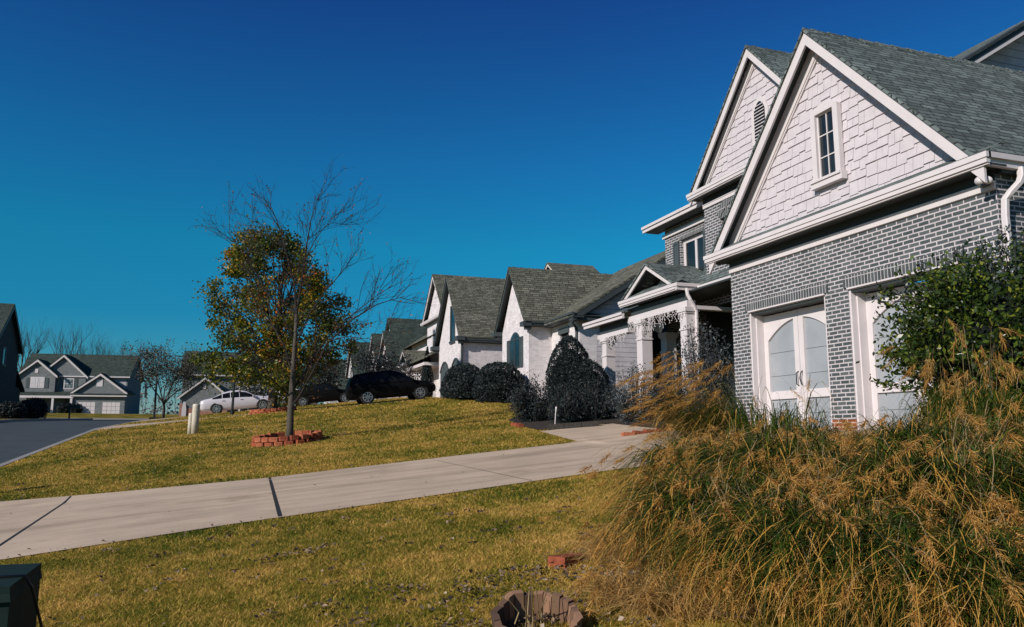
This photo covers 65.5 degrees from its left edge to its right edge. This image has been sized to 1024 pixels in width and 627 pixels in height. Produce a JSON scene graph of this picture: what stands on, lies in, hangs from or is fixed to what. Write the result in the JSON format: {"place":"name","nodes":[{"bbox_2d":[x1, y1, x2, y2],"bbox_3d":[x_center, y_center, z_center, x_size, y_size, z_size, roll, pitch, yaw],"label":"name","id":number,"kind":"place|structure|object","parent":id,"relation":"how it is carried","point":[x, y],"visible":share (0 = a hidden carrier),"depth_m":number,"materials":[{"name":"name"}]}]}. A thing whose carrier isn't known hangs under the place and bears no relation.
{"place":"outdoors","nodes":[
{"label":"outdoors","id":0,"kind":"place"},
{"bbox_2d":[0,420,138,463],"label":"road","id":1,"kind":"structure","parent":0,"point":[18,439],"depth_m":34.31,"materials":[{"name":"asphalt"}]},
{"bbox_2d":[97,399,425,429],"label":"driveway","id":2,"kind":"structure","parent":0,"point":[120,426],"depth_m":37.65,"materials":[{"name":"concrete"}]},
{"bbox_2d":[345,370,435,404],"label":"parked car","id":3,"kind":"object","parent":2,"relation":"on","point":[366,388],"visible":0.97,"depth_m":40.48,"materials":[{"name":"black paint"}]},
{"bbox_2d":[0,423,890,558],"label":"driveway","id":4,"kind":"structure","parent":0,"point":[88,519],"depth_m":11.58,"materials":[{"name":"concrete"}]},
{"bbox_2d":[0,496,70,544],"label":"driveway joint","id":5,"kind":"object","parent":4,"relation":"on","point":[34,521],"visible":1,"depth_m":10.60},
{"bbox_2d":[268,477,281,515],"bbox_3d":[-3.532,2.644,11.796,0.045,0.132,5.982,3,-9,-18],"label":"driveway joint","id":6,"kind":"object","parent":4,"relation":"on","point":[275,500],"visible":1,"depth_m":10.90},
{"bbox_2d":[0,397,1023,626],"bbox_3d":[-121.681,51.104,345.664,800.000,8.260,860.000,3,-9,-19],"label":"ground","id":7,"kind":"structure","parent":0,"point":[74,415],"depth_m":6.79,"materials":[{"name":"plant"}]},
{"bbox_2d":[0,303,24,402],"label":"house","id":8,"kind":"structure","parent":7,"relation":"on","point":[11,384],"depth_m":71.20,"materials":[{"name":"grey"}]},
{"bbox_2d":[1,346,6,366],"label":"window","id":9,"kind":"structure","parent":8,"relation":"in","point":[4,348],"depth_m":69.47,"materials":[{"name":"glass"}]},
{"bbox_2d":[0,400,27,418],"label":"shrub","id":10,"kind":"object","parent":7,"relation":"on","point":[9,409],"visible":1,"depth_m":64.60,"materials":[{"name":"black plant"}]},
{"bbox_2d":[0,563,41,626],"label":"utility cabinet","id":11,"kind":"object","parent":7,"relation":"on","point":[17,607],"visible":0.92,"depth_m":3.54,"materials":[{"name":"green metal"}]},
{"bbox_2d":[0,574,42,626],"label":"cable","id":12,"kind":"object","parent":11,"relation":"on","point":[33,594],"visible":1,"depth_m":3.55,"materials":[{"name":"black metal"}]},
{"bbox_2d":[18,399,40,418],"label":"shrub","id":13,"kind":"object","parent":7,"relation":"on","point":[33,407],"visible":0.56,"depth_m":68.72,"materials":[{"name":"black plant"}]},
{"bbox_2d":[26,397,47,417],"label":"shrub","id":14,"kind":"object","parent":7,"relation":"on","point":[43,408],"visible":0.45,"depth_m":74.78,"materials":[{"name":"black plant"}]},
{"bbox_2d":[18,313,56,370],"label":"bare tree","id":15,"kind":"object","parent":7,"relation":"on","point":[28,345],"visible":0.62,"depth_m":125.27,"materials":[{"name":"brown plant"}]},
{"bbox_2d":[56,402,68,412],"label":"shrub","id":16,"kind":"object","parent":7,"relation":"on","point":[62,408],"visible":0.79,"depth_m":112.42,"materials":[{"name":"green plant"}]},
{"bbox_2d":[0,418,148,466],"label":"kerb","id":17,"kind":"structure","parent":7,"relation":"on","point":[33,452],"depth_m":50.90,"materials":[{"name":"concrete"}]},
{"bbox_2d":[68,403,80,418],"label":"mailbox","id":18,"kind":"object","parent":7,"relation":"on","point":[72,406],"visible":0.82,"depth_m":77.60,"materials":[{"name":"black metal"}]},
{"bbox_2d":[68,403,82,412],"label":"shrub","id":19,"kind":"object","parent":7,"relation":"on","point":[76,410],"visible":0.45,"depth_m":112.96,"materials":[{"name":"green plant"}]},
{"bbox_2d":[46,323,109,354],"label":"bare tree","id":20,"kind":"object","parent":7,"relation":"on","point":[64,345],"visible":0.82,"depth_m":133.76,"materials":[{"name":"brown plant"}]},
{"bbox_2d":[19,353,144,413],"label":"house","id":21,"kind":"structure","parent":7,"relation":"on","point":[102,384],"depth_m":115.21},
{"bbox_2d":[30,377,44,387],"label":"window","id":22,"kind":"structure","parent":21,"relation":"in","point":[35,382],"depth_m":113.98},
{"bbox_2d":[63,378,73,388],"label":"window","id":23,"kind":"structure","parent":21,"relation":"in","point":[68,382],"depth_m":115.47,"materials":[{"name":"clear glass"}]},
{"bbox_2d":[78,402,94,412],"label":"garage door","id":24,"kind":"structure","parent":21,"relation":"in","point":[88,407],"depth_m":113.98,"materials":[{"name":"paint"}]},
{"bbox_2d":[102,402,119,413],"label":"garage door","id":25,"kind":"structure","parent":21,"relation":"in","point":[108,407],"depth_m":114.65,"materials":[{"name":"paint"}]},
{"bbox_2d":[63,321,108,354],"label":"bare tree","id":26,"kind":"object","parent":7,"relation":"on","point":[97,349],"visible":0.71,"depth_m":136.50,"materials":[{"name":"grey plant"}]},
{"bbox_2d":[96,336,151,354],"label":"bare tree","id":27,"kind":"object","parent":7,"relation":"on","point":[114,349],"visible":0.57,"depth_m":135.18,"materials":[{"name":"brown plant"}]},
{"bbox_2d":[104,338,151,368],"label":"bare tree","id":28,"kind":"object","parent":7,"relation":"on","point":[132,350],"visible":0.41,"depth_m":138.16,"materials":[{"name":"brown plant"}]},
{"bbox_2d":[140,380,161,418],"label":"basketball hoop","id":29,"kind":"object","parent":7,"relation":"on","point":[155,396],"visible":0.92,"depth_m":57.79,"materials":[{"name":"black metal"}]},
{"bbox_2d":[119,338,212,417],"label":"oak tree","id":30,"kind":"object","parent":7,"relation":"on","point":[185,369],"visible":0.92,"depth_m":91.28,"materials":[{"name":"brown plant"}]},
{"bbox_2d":[17,346,323,413],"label":"woods","id":31,"kind":"object","parent":7,"relation":"on","point":[161,408],"visible":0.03,"depth_m":179.58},
{"bbox_2d":[181,402,185,415],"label":"signpost","id":32,"kind":"object","parent":7,"relation":"on","point":[183,413],"visible":0.82,"depth_m":84.60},
{"bbox_2d":[187,404,199,433],"bbox_3d":[-11.131,3.712,27.861,0.381,1.091,0.262,3,-9,-19],"label":"utility pedestal","id":33,"kind":"object","parent":7,"relation":"on","point":[193,421],"visible":0.89,"depth_m":27.79,"materials":[{"name":"plastic"}]},
{"bbox_2d":[230,378,235,413],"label":"lamp post","id":34,"kind":"object","parent":7,"relation":"on","point":[232,410],"visible":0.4,"depth_m":44.58,"materials":[{"name":"black metal"}]},
{"bbox_2d":[177,351,290,415],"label":"house","id":35,"kind":"structure","parent":7,"relation":"on","point":[194,395],"depth_m":106.35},
{"bbox_2d":[256,443,264,446],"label":"edging block","id":36,"kind":"object","parent":7,"relation":"on","point":[259,444],"depth_m":21.02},
{"bbox_2d":[261,437,269,442],"bbox_3d":[-6.502,3.347,21.086,0.254,0.130,0.184,-6,-11,24],"label":"edging block","id":37,"kind":"object","parent":36,"relation":"on","point":[264,439],"depth_m":21.00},
{"bbox_2d":[215,366,307,410],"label":"evergreen tree","id":38,"kind":"object","parent":7,"relation":"on","point":[243,388],"visible":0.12,"depth_m":67.42,"materials":[{"name":"green plant"}]},
{"bbox_2d":[264,443,273,446],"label":"edging block","id":39,"kind":"object","parent":7,"relation":"on","point":[269,444],"depth_m":20.92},
{"bbox_2d":[274,442,283,445],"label":"edging block","id":40,"kind":"object","parent":7,"relation":"on","point":[278,443],"depth_m":20.88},
{"bbox_2d":[269,437,279,441],"bbox_3d":[-6.262,3.329,21.018,0.255,0.124,0.182,1,-8,2],"label":"edging block","id":41,"kind":"object","parent":40,"relation":"on","point":[273,439],"depth_m":20.93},
{"bbox_2d":[279,436,288,441],"bbox_3d":[-6.018,3.311,21.026,0.256,0.126,0.177,0,-10,-13],"label":"edging block","id":42,"kind":"object","parent":40,"relation":"on","point":[283,438],"depth_m":20.95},
{"bbox_2d":[284,441,293,445],"bbox_3d":[-5.881,3.432,21.018,0.250,0.132,0.186,0,-12,-14],"label":"edging block","id":43,"kind":"object","parent":7,"relation":"on","point":[288,443],"depth_m":20.93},
{"bbox_2d":[278,389,316,405],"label":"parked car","id":44,"kind":"object","parent":7,"relation":"on","point":[295,390],"visible":0.09,"depth_m":60.58,"materials":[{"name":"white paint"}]},
{"bbox_2d":[295,440,304,443],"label":"edging block","id":45,"kind":"object","parent":7,"relation":"on","point":[299,441],"depth_m":21.06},
{"bbox_2d":[289,435,298,439],"bbox_3d":[-5.775,3.294,21.108,0.242,0.132,0.183,5,-10,-29],"label":"edging block","id":46,"kind":"object","parent":45,"relation":"on","point":[294,437],"depth_m":21.03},
{"bbox_2d":[299,434,308,438],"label":"edging block","id":47,"kind":"object","parent":45,"relation":"on","point":[303,436],"depth_m":21.20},
{"bbox_2d":[248,328,355,403],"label":"evergreen tree","id":48,"kind":"object","parent":7,"relation":"on","point":[329,377],"visible":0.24,"depth_m":64.51,"materials":[{"name":"green plant"}]},
{"bbox_2d":[324,342,369,403],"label":"house","id":49,"kind":"structure","parent":7,"relation":"on","point":[349,372],"depth_m":86.75,"materials":[{"name":"paint"}]},
{"bbox_2d":[340,337,403,372],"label":"tree","id":50,"kind":"object","parent":7,"relation":"on","point":[368,367],"visible":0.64,"depth_m":56.65,"materials":[{"name":"green plant"}]},
{"bbox_2d":[1,407,781,626],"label":"fallen leaves","id":51,"kind":"object","parent":7,"relation":"on","point":[557,567],"visible":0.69,"depth_m":4.97,"materials":[{"name":"brown plant"}]},
{"bbox_2d":[368,318,427,399],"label":"brick house","id":52,"kind":"structure","parent":7,"relation":"on","point":[417,331],"depth_m":70.19,"materials":[{"name":"paint"}]},
{"bbox_2d":[372,349,433,397],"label":"tree","id":53,"kind":"object","parent":7,"relation":"on","point":[392,368],"visible":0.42,"depth_m":55.87,"materials":[{"name":"green plant"}]},
{"bbox_2d":[420,347,433,396],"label":"cypress","id":54,"kind":"object","parent":7,"relation":"on","point":[426,375],"visible":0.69,"depth_m":53.30,"materials":[{"name":"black plant"}]},
{"bbox_2d":[398,274,504,397],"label":"brick house","id":55,"kind":"structure","parent":7,"relation":"on","point":[459,317],"depth_m":50.65,"materials":[{"name":"brick"}]},
{"bbox_2d":[431,327,435,351],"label":"window","id":56,"kind":"structure","parent":55,"relation":"in","point":[433,329],"depth_m":57.14,"materials":[{"name":"white glass"}]},
{"bbox_2d":[440,361,448,397],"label":"garage door","id":57,"kind":"structure","parent":55,"relation":"in","point":[444,367],"depth_m":51.70,"materials":[{"name":"paint"}]},
{"bbox_2d":[449,306,454,344],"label":"window","id":58,"kind":"structure","parent":55,"relation":"in","point":[452,321],"depth_m":50.15,"materials":[{"name":"blue glass"}]},
{"bbox_2d":[451,358,459,370],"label":"garage door","id":59,"kind":"structure","parent":55,"relation":"in","point":[455,361],"depth_m":48.93,"materials":[{"name":"paint"}]},
{"bbox_2d":[439,362,480,398],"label":"hedge","id":60,"kind":"object","parent":7,"relation":"on","point":[458,382],"visible":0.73,"depth_m":37.44,"materials":[{"name":"green plant"}]},
{"bbox_2d":[471,361,524,402],"bbox_3d":[-0.594,3.075,35.140,2.461,2.001,2.546,3,-9,-19],"label":"hedge","id":61,"kind":"object","parent":7,"relation":"on","point":[491,385],"visible":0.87,"depth_m":34.40,"materials":[{"name":"green plant"}]},
{"bbox_2d":[490,564,582,626],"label":"planter","id":62,"kind":"object","parent":7,"relation":"on","point":[510,608],"visible":0.96,"depth_m":3.94,"materials":[{"name":"wood"}]},
{"bbox_2d":[548,553,589,567],"bbox_3d":[0.381,1.652,5.284,0.150,0.100,0.280,-11,-14,41],"label":"edging block","id":63,"kind":"object","parent":7,"relation":"on","point":[555,560],"depth_m":5.21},
{"bbox_2d":[547,421,598,429],"bbox_3d":[1.523,2.821,19.977,1.311,0.256,0.110,0,-9,-1],"label":"bed edging","id":64,"kind":"object","parent":7,"relation":"on","point":[573,425],"visible":0.69,"depth_m":19.93,"materials":[{"name":"grey stone"}]},
{"bbox_2d":[492,251,665,402],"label":"brick house","id":65,"kind":"structure","parent":7,"relation":"on","point":[544,311],"depth_m":35.92,"materials":[{"name":"brick"}]},
{"bbox_2d":[510,332,519,367],"bbox_3d":[0.130,1.718,37.108,0.048,1.700,1.400,3,-9,-19],"label":"window","id":66,"kind":"structure","parent":65,"relation":"in","point":[515,339],"depth_m":37.01,"materials":[{"name":"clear glass"}]},
{"bbox_2d":[561,332,568,351],"bbox_3d":[2.362,1.386,34.464,0.050,1.366,1.000,3,-9,-19],"label":"window","id":67,"kind":"structure","parent":65,"relation":"in","point":[562,335],"depth_m":34.72,"materials":[{"name":"paint"}]},
{"bbox_2d":[509,411,687,429],"bbox_3d":[2.207,2.935,22.823,4.700,0.813,10.000,3,-9,-19],"label":"planting bed","id":68,"kind":"object","parent":7,"relation":"on","point":[540,425],"visible":0.35,"depth_m":21.42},
{"bbox_2d":[499,370,556,421],"bbox_3d":[0.553,2.486,22.946,1.763,1.704,1.918,3,-9,-19],"label":"shrub","id":69,"kind":"object","parent":68,"relation":"on","point":[527,410],"visible":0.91,"depth_m":22.71,"materials":[{"name":"green plant"}]},
{"bbox_2d":[539,381,590,423],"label":"shrub","id":70,"kind":"object","parent":68,"relation":"on","point":[567,411],"visible":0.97,"depth_m":21.46,"materials":[{"name":"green plant"}]},
{"bbox_2d":[545,335,591,414],"bbox_3d":[1.790,1.946,24.861,1.518,2.574,1.417,3,-9,-19],"label":"clipped shrub","id":71,"kind":"object","parent":68,"relation":"on","point":[562,363],"visible":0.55,"depth_m":24.55,"materials":[{"name":"green plant"}]},
{"bbox_2d":[562,358,610,412],"bbox_3d":[2.282,2.267,24.482,1.626,1.841,1.435,3,-9,-19],"label":"clipped shrub","id":72,"kind":"object","parent":68,"relation":"on","point":[589,373],"visible":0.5,"depth_m":24.13,"materials":[{"name":"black plant"}]},
{"bbox_2d":[570,375,620,420],"bbox_3d":[2.298,2.417,21.841,1.461,1.478,1.574,6,-10,-33],"label":"shrub","id":73,"kind":"object","parent":68,"relation":"on","point":[597,412],"visible":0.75,"depth_m":21.66,"materials":[{"name":"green plant"}]},
{"bbox_2d":[601,360,681,423],"bbox_3d":[3.194,2.097,20.366,1.959,1.828,2.085,3,-9,-19],"label":"shrub","id":74,"kind":"object","parent":68,"relation":"on","point":[630,416],"visible":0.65,"depth_m":20.15,"materials":[{"name":"green plant"}]},
{"bbox_2d":[642,361,693,420],"bbox_3d":[3.942,2.113,20.725,1.499,1.743,1.660,-8,-12,44],"label":"shrub","id":75,"kind":"object","parent":68,"relation":"on","point":[671,397],"visible":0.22,"depth_m":20.51,"materials":[{"name":"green plant"}]},
{"bbox_2d":[663,317,734,412],"bbox_3d":[4.922,1.365,20.056,2.072,2.746,2.088,3,-9,-19],"label":"shrub","id":76,"kind":"object","parent":68,"relation":"on","point":[704,367],"visible":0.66,"depth_m":19.85,"materials":[{"name":"green plant"}]},
{"bbox_2d":[537,510,675,573],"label":"ornamental grass","id":77,"kind":"object","parent":7,"relation":"on","point":[598,551],"depth_m":4.99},
{"bbox_2d":[621,432,634,435],"bbox_3d":[2.527,2.637,17.329,0.280,0.100,0.150,3,-12,-13],"label":"edging block","id":78,"kind":"object","parent":7,"relation":"on","point":[627,433],"depth_m":17.26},
{"bbox_2d":[632,430,645,434],"bbox_3d":[2.789,2.626,17.470,0.280,0.100,0.150,8,-7,-18],"label":"edging block","id":79,"kind":"object","parent":7,"relation":"on","point":[641,432],"depth_m":17.41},
{"bbox_2d":[643,429,654,432],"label":"edging block","id":80,"kind":"object","parent":7,"relation":"on","point":[646,430],"depth_m":17.55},
{"bbox_2d":[550,547,810,626],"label":"ornamental grass","id":81,"kind":"object","parent":7,"relation":"on","point":[619,590],"depth_m":3.93,"materials":[{"name":"plant"}]},
{"bbox_2d":[616,349,754,456],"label":"ornamental grass","id":82,"kind":"object","parent":7,"relation":"on","point":[694,422],"depth_m":8.46,"materials":[{"name":"plant"}]},
{"bbox_2d":[582,20,1023,428],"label":"brick house","id":83,"kind":"structure","parent":7,"relation":"on","point":[837,177],"depth_m":15.72,"materials":[{"name":"brick"}]},
{"bbox_2d":[598,309,684,348],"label":"icicle lights","id":84,"kind":"object","parent":83,"relation":"hanging from","point":[632,324],"visible":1,"depth_m":23.73},
{"bbox_2d":[683,233,703,271],"bbox_3d":[5.543,-1.486,23.997,0.050,1.715,1.250,3,-9,-19],"label":"window","id":85,"kind":"structure","parent":83,"relation":"in","point":[693,247],"depth_m":24.11,"materials":[{"name":"clear glass"}]},
{"bbox_2d":[763,304,831,427],"bbox_3d":[5.925,1.278,16.341,0.156,2.760,2.260,3,-9,-19],"label":"garage door","id":86,"kind":"structure","parent":83,"relation":"in","point":[795,342],"depth_m":16.46,"materials":[{"name":"paint"}]},
{"bbox_2d":[810,101,846,190],"bbox_3d":[6.038,-3.278,15.340,0.160,1.649,0.850,3,-9,-19],"label":"window","id":87,"kind":"structure","parent":83,"relation":"in","point":[828,165],"depth_m":15.36,"materials":[{"name":"white glass"}]},
{"bbox_2d":[865,282,934,428],"bbox_3d":[6.922,0.850,13.511,0.156,2.760,2.260,3,-9,-19],"label":"garage door","id":88,"kind":"structure","parent":83,"relation":"in","point":[879,399],"depth_m":14.30,"materials":[{"name":"paint"}]},
{"bbox_2d":[617,465,1017,626],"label":"ornamental grass","id":89,"kind":"object","parent":7,"relation":"on","point":[737,538],"depth_m":3.58,"materials":[{"name":"plant"}]},
{"bbox_2d":[711,495,1023,626],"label":"ornamental grass","id":90,"kind":"object","parent":7,"relation":"on","point":[999,599],"depth_m":3.13,"materials":[{"name":"plant"}]},
{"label":"planting bed","id":91,"kind":"structure","parent":7,"relation":"on","visible":0},
{"bbox_2d":[568,421,802,520],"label":"ornamental grass","id":92,"kind":"object","parent":91,"relation":"on","point":[654,453],"depth_m":6.45,"materials":[{"name":"plant"}]},
{"bbox_2d":[549,452,889,602],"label":"ornamental grass","id":93,"kind":"object","parent":91,"relation":"on","point":[656,500],"depth_m":4.49,"materials":[{"name":"plant"}]},
{"bbox_2d":[684,414,886,450],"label":"ornamental grass","id":94,"kind":"object","parent":91,"relation":"on","point":[780,431],"depth_m":6.93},
{"bbox_2d":[651,416,921,527],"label":"ornamental grass","id":95,"kind":"object","parent":91,"relation":"on","point":[764,450],"depth_m":5.32,"materials":[{"name":"plant"}]},
{"bbox_2d":[695,373,881,445],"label":"ornamental grass","id":96,"kind":"object","parent":91,"relation":"on","point":[781,419],"depth_m":7.46,"materials":[{"name":"plant"}]},
{"bbox_2d":[759,411,1023,557],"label":"ornamental grass","id":97,"kind":"object","parent":91,"relation":"on","point":[900,470],"depth_m":4.08,"materials":[{"name":"plant"}]},
{"bbox_2d":[785,416,1000,450],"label":"ornamental grass","id":98,"kind":"object","parent":91,"relation":"on","point":[868,432],"depth_m":6.53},
{"bbox_2d":[855,224,1023,405],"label":"holly bush","id":99,"kind":"object","parent":91,"relation":"on","point":[975,303],"visible":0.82,"depth_m":8.85,"materials":[{"name":"green plant"}]},
{"bbox_2d":[906,350,1023,435],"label":"ornamental grass","id":100,"kind":"object","parent":91,"relation":"on","point":[980,405],"depth_m":6.55,"materials":[{"name":"plant"}]},
{"bbox_2d":[951,435,1023,520],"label":"ornamental grass","id":101,"kind":"object","parent":91,"relation":"on","point":[997,477],"depth_m":4.23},
{"bbox_2d":[0,0,1023,413],"label":"sky","id":102,"kind":"structure","parent":0,"point":[491,136],"materials":[{"name":"blue"}]},
{"bbox_2d":[798,397,1023,473],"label":"ornamental grass","id":103,"kind":"object","parent":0,"point":[897,429],"depth_m":5.31,"materials":[{"name":"plant"}]},
{"bbox_2d":[875,318,1023,430],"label":"ornamental grass","id":104,"kind":"object","parent":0,"point":[936,401],"depth_m":7.48,"materials":[{"name":"plant"}]},
{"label":"driveway","id":105,"kind":"structure","parent":0,"visible":0},
{"bbox_2d":[200,390,267,413],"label":"parked car","id":106,"kind":"object","parent":105,"relation":"on","point":[219,403],"visible":0.89,"depth_m":51.28,"materials":[{"name":"white paint"}]},
{"bbox_2d":[286,384,349,405],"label":"parked car","id":107,"kind":"object","parent":105,"relation":"on","point":[330,393],"visible":0.69,"depth_m":53.39,"materials":[{"name":"black paint"}]},
{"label":"planting bed","id":108,"kind":"structure","parent":0,"visible":0},
{"bbox_2d":[188,156,438,440],"bbox_3d":[-5.468,-0.532,22.308,7.086,8.265,3.790,0,-9,1],"label":"bare tree","id":109,"kind":"object","parent":108,"relation":"on","point":[292,400],"visible":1,"depth_m":22.19,"materials":[{"name":"brown plant"}]},
{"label":"edging block","id":110,"kind":"object","parent":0,"visible":0},
{"bbox_2d":[267,433,276,436],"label":"edging block","id":111,"kind":"object","parent":110,"relation":"on","point":[272,434],"depth_m":22.34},
{"bbox_2d":[276,432,284,436],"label":"edging block","id":112,"kind":"object","parent":110,"relation":"on","point":[279,434],"depth_m":22.49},
{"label":"edging block","id":113,"kind":"object","parent":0,"visible":0},
{"bbox_2d":[307,433,316,437],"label":"edging block","id":114,"kind":"object","parent":113,"relation":"on","point":[312,435],"depth_m":21.41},
{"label":"planting bed","id":115,"kind":"structure","parent":0,"visible":0},
{"bbox_2d":[181,214,371,411],"bbox_3d":[-11.839,-0.169,40.502,8.997,10.754,8.567,3,-9,-19],"label":"autumn tree","id":116,"kind":"object","parent":115,"relation":"on","point":[315,289],"visible":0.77,"depth_m":39.50,"materials":[{"name":"green plant"}]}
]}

